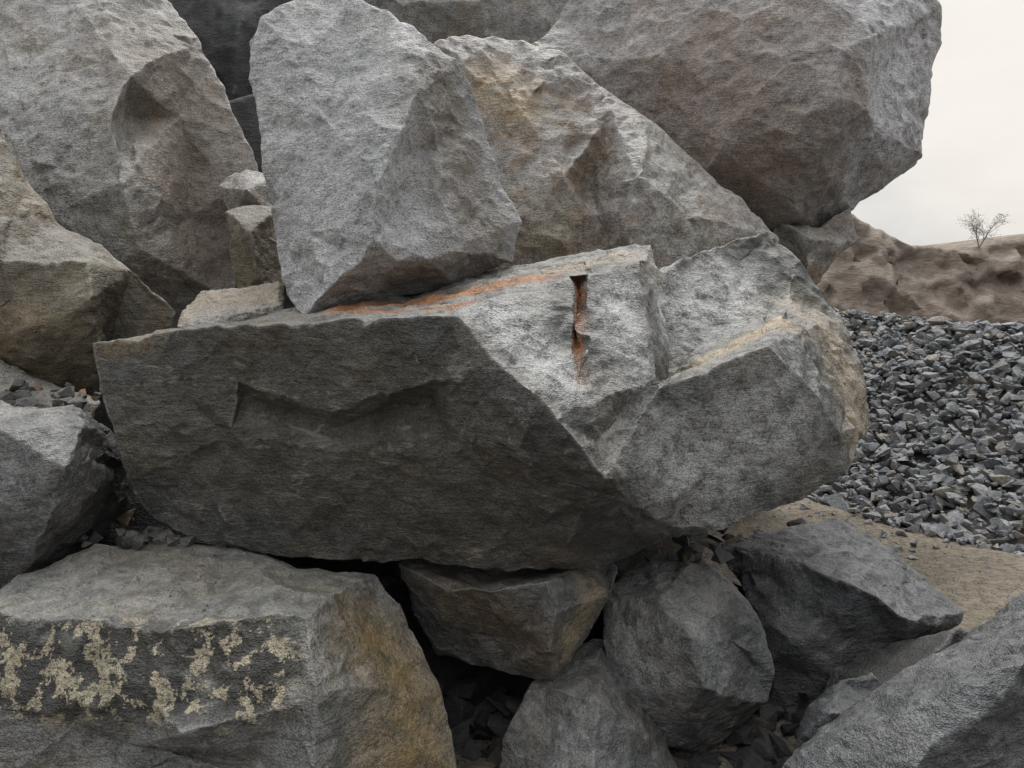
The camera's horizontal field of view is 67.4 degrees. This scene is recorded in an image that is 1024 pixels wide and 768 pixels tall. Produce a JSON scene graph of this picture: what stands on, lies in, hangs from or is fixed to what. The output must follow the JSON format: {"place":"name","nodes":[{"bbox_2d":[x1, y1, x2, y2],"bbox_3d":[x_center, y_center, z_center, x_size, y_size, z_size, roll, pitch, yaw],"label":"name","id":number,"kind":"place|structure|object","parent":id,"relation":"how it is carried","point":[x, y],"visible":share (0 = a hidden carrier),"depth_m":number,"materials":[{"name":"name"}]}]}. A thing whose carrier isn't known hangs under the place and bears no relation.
{"place":"outdoors","nodes":[
{"label":"outdoors","id":0,"kind":"place"},
{"bbox_2d":[401,492,1013,767],"bbox_3d":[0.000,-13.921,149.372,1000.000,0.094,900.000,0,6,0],"label":"ground","id":1,"kind":"structure","parent":0,"point":[723,569],"depth_m":4.27,"materials":[{"name":"brown soil"}]},
{"bbox_2d":[94,390,113,433],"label":"rock","id":2,"kind":"object","parent":1,"relation":"on","point":[101,416],"visible":0.01,"depth_m":5.59,"materials":[{"name":"grey stone"}]},
{"bbox_2d":[170,315,180,327],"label":"boulder","id":3,"kind":"object","parent":1,"relation":"on","point":[174,324],"depth_m":8.08,"materials":[{"name":"grey stone"}]},
{"bbox_2d":[167,0,292,99],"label":"boulder","id":4,"kind":"object","parent":3,"relation":"on","point":[224,31],"visible":0.24,"depth_m":7.83,"materials":[{"name":"grey stone"}]},
{"bbox_2d":[229,94,294,308],"bbox_3d":[-2.450,-1.728,7.583,1.217,2.200,1.424,0,6,0],"label":"boulder","id":5,"kind":"object","parent":3,"relation":"on","point":[244,110],"visible":0.06,"depth_m":7.23,"materials":[{"name":"grey stone"}]},
{"bbox_2d":[0,542,456,767],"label":"boulder","id":6,"kind":"object","parent":1,"relation":"on","point":[194,655],"visible":1,"depth_m":3.00,"materials":[{"name":"grey stone"}]},
{"bbox_2d":[0,400,132,588],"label":"boulder","id":7,"kind":"object","parent":6,"relation":"on","point":[65,486],"visible":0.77,"depth_m":3.75,"materials":[{"name":"grey stone"}]},
{"bbox_2d":[0,360,99,418],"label":"rubble","id":8,"kind":"object","parent":7,"relation":"on","point":[9,374],"visible":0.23,"depth_m":4.58,"materials":[{"name":"grey stone"}]},
{"bbox_2d":[0,128,175,395],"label":"boulder","id":9,"kind":"object","parent":8,"relation":"on","point":[68,299],"visible":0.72,"depth_m":4.75,"materials":[{"name":"grey stone"}]},
{"bbox_2d":[0,0,258,316],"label":"boulder","id":10,"kind":"object","parent":9,"relation":"on","point":[126,140],"visible":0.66,"depth_m":6.09,"materials":[{"name":"grey stone"}]},
{"bbox_2d":[0,325,806,563],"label":"rubble","id":11,"kind":"object","parent":6,"relation":"on","point":[22,396],"visible":0.72,"depth_m":4.25,"materials":[{"name":"grey stone"}]},
{"bbox_2d":[96,492,401,576],"bbox_3d":[-1.718,2.158,5.032,2.562,3.137,1.523,0,6,0],"label":"rubble","id":12,"kind":"object","parent":1,"relation":"on","point":[143,520],"visible":0.02,"depth_m":4.76,"materials":[{"name":"grey stone"}]},
{"bbox_2d":[377,571,744,705],"bbox_3d":[0.325,2.234,4.795,2.907,2.127,2.002,0,6,0],"label":"boulder","id":13,"kind":"object","parent":1,"relation":"on","point":[448,667],"visible":0.06,"depth_m":4.54,"materials":[{"name":"grey stone"}]},
{"bbox_2d":[398,558,616,680],"bbox_3d":[-0.016,1.296,4.352,1.194,0.812,1.311,0,6,0],"label":"boulder","id":14,"kind":"object","parent":13,"relation":"on","point":[537,624],"visible":0.86,"depth_m":3.95,"materials":[{"name":"grey stone"}]},
{"bbox_2d":[93,232,870,570],"bbox_3d":[-0.011,-0.024,4.732,4.293,1.852,3.128,0,6,0],"label":"boulder","id":15,"kind":"object","parent":14,"relation":"on","point":[595,410],"visible":0.98,"depth_m":3.73,"materials":[{"name":"grey stone"}]},
{"bbox_2d":[178,281,284,328],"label":"flat stone","id":16,"kind":"object","parent":15,"relation":"on","point":[232,305],"visible":0.83,"depth_m":4.33,"materials":[{"name":"grey stone"}]},
{"bbox_2d":[225,205,283,296],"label":"boulder","id":17,"kind":"object","parent":16,"relation":"on","point":[253,253],"visible":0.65,"depth_m":5.34,"materials":[{"name":"grey stone"}]},
{"bbox_2d":[217,169,273,209],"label":"boulder","id":18,"kind":"object","parent":17,"relation":"on","point":[246,187],"visible":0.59,"depth_m":5.89,"materials":[{"name":"grey stone"}]},
{"bbox_2d":[248,0,521,313],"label":"boulder","id":19,"kind":"object","parent":15,"relation":"on","point":[380,172],"visible":1,"depth_m":4.22,"materials":[{"name":"grey stone"}]},
{"bbox_2d":[499,638,677,767],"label":"boulder","id":20,"kind":"object","parent":1,"relation":"on","point":[584,709],"visible":0.86,"depth_m":3.80,"materials":[{"name":"grey stone"}]},
{"bbox_2d":[435,675,815,767],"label":"rubble","id":21,"kind":"object","parent":1,"relation":"on","point":[483,718],"visible":0.42,"depth_m":4.18,"materials":[{"name":"grey stone"}]},
{"bbox_2d":[614,527,707,571],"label":"boulder","id":22,"kind":"object","parent":1,"relation":"on","point":[670,548],"visible":0.02,"depth_m":5.59,"materials":[{"name":"grey stone"}]},
{"bbox_2d":[602,556,774,752],"bbox_3d":[1.059,1.608,4.532,0.937,1.207,1.586,2,7,21],"label":"boulder","id":23,"kind":"object","parent":1,"relation":"on","point":[688,656],"visible":0.98,"depth_m":4.02,"materials":[{"name":"grey stone"}]},
{"bbox_2d":[796,673,881,747],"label":"boulder","id":24,"kind":"object","parent":1,"relation":"on","point":[831,703],"visible":0.4,"depth_m":3.54,"materials":[{"name":"grey stone"}]},
{"bbox_2d":[722,518,963,721],"bbox_3d":[2.180,1.693,5.263,1.688,1.528,1.885,0,6,0],"label":"boulder","id":25,"kind":"object","parent":1,"relation":"on","point":[823,598],"visible":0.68,"depth_m":4.54,"materials":[{"name":"grey stone"}]},
{"bbox_2d":[824,627,968,691],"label":"boulder","id":26,"kind":"object","parent":1,"relation":"on","point":[885,664],"visible":0.16,"depth_m":4.28,"materials":[{"name":"grey stone"}]},
{"bbox_2d":[772,307,1023,585],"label":"gravel pile","id":27,"kind":"object","parent":1,"relation":"on","point":[939,451],"visible":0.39,"depth_m":9.31,"materials":[{"name":"grey gravel"}]},
{"bbox_2d":[782,592,1023,767],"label":"boulder","id":28,"kind":"object","parent":1,"relation":"on","point":[960,704],"visible":1,"depth_m":2.75,"materials":[{"name":"grey stone"}]},
{"bbox_2d":[816,214,1023,323],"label":"quarry wall","id":29,"kind":"structure","parent":1,"relation":"on","point":[872,270],"depth_m":25.46,"materials":[{"name":"beige stone"}]},
{"bbox_2d":[956,209,1010,247],"bbox_3d":[16.132,-5.336,26.174,1.710,1.437,1.463,-4,7,-32],"label":"bare shrub","id":30,"kind":"object","parent":29,"relation":"on","point":[976,229],"visible":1,"depth_m":26.11,"materials":[{"name":"grey plant"}]},
{"bbox_2d":[707,498,1023,630],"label":"dirt road","id":31,"kind":"structure","parent":0,"point":[971,590],"depth_m":6.99,"materials":[{"name":"beige soil"}]},
{"bbox_2d":[851,0,1023,245],"label":"sky","id":32,"kind":"structure","parent":0,"point":[973,139],"materials":[{"name":"white"}]},
{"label":"boulder","id":33,"kind":"object","parent":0,"visible":0},
{"bbox_2d":[433,35,778,270],"bbox_3d":[0.827,-1.962,7.283,3.171,2.680,2.202,0,6,0],"label":"boulder","id":34,"kind":"object","parent":33,"relation":"on","point":[584,161],"visible":0.46,"depth_m":6.66,"materials":[{"name":"grey stone"}]},
{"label":"boulder","id":35,"kind":"object","parent":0,"visible":0},
{"bbox_2d":[773,208,856,284],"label":"boulder","id":36,"kind":"object","parent":35,"relation":"on","point":[816,251],"visible":0.64,"depth_m":7.77,"materials":[{"name":"grey stone"}]},
{"bbox_2d":[532,0,941,231],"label":"boulder","id":37,"kind":"object","parent":36,"relation":"on","point":[773,114],"visible":0.62,"depth_m":7.53,"materials":[{"name":"grey stone"}]},
{"bbox_2d":[364,0,568,43],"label":"boulder","id":38,"kind":"object","parent":37,"relation":"on","point":[528,21],"visible":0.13,"depth_m":9.12,"materials":[{"name":"grey stone"}]}
]}

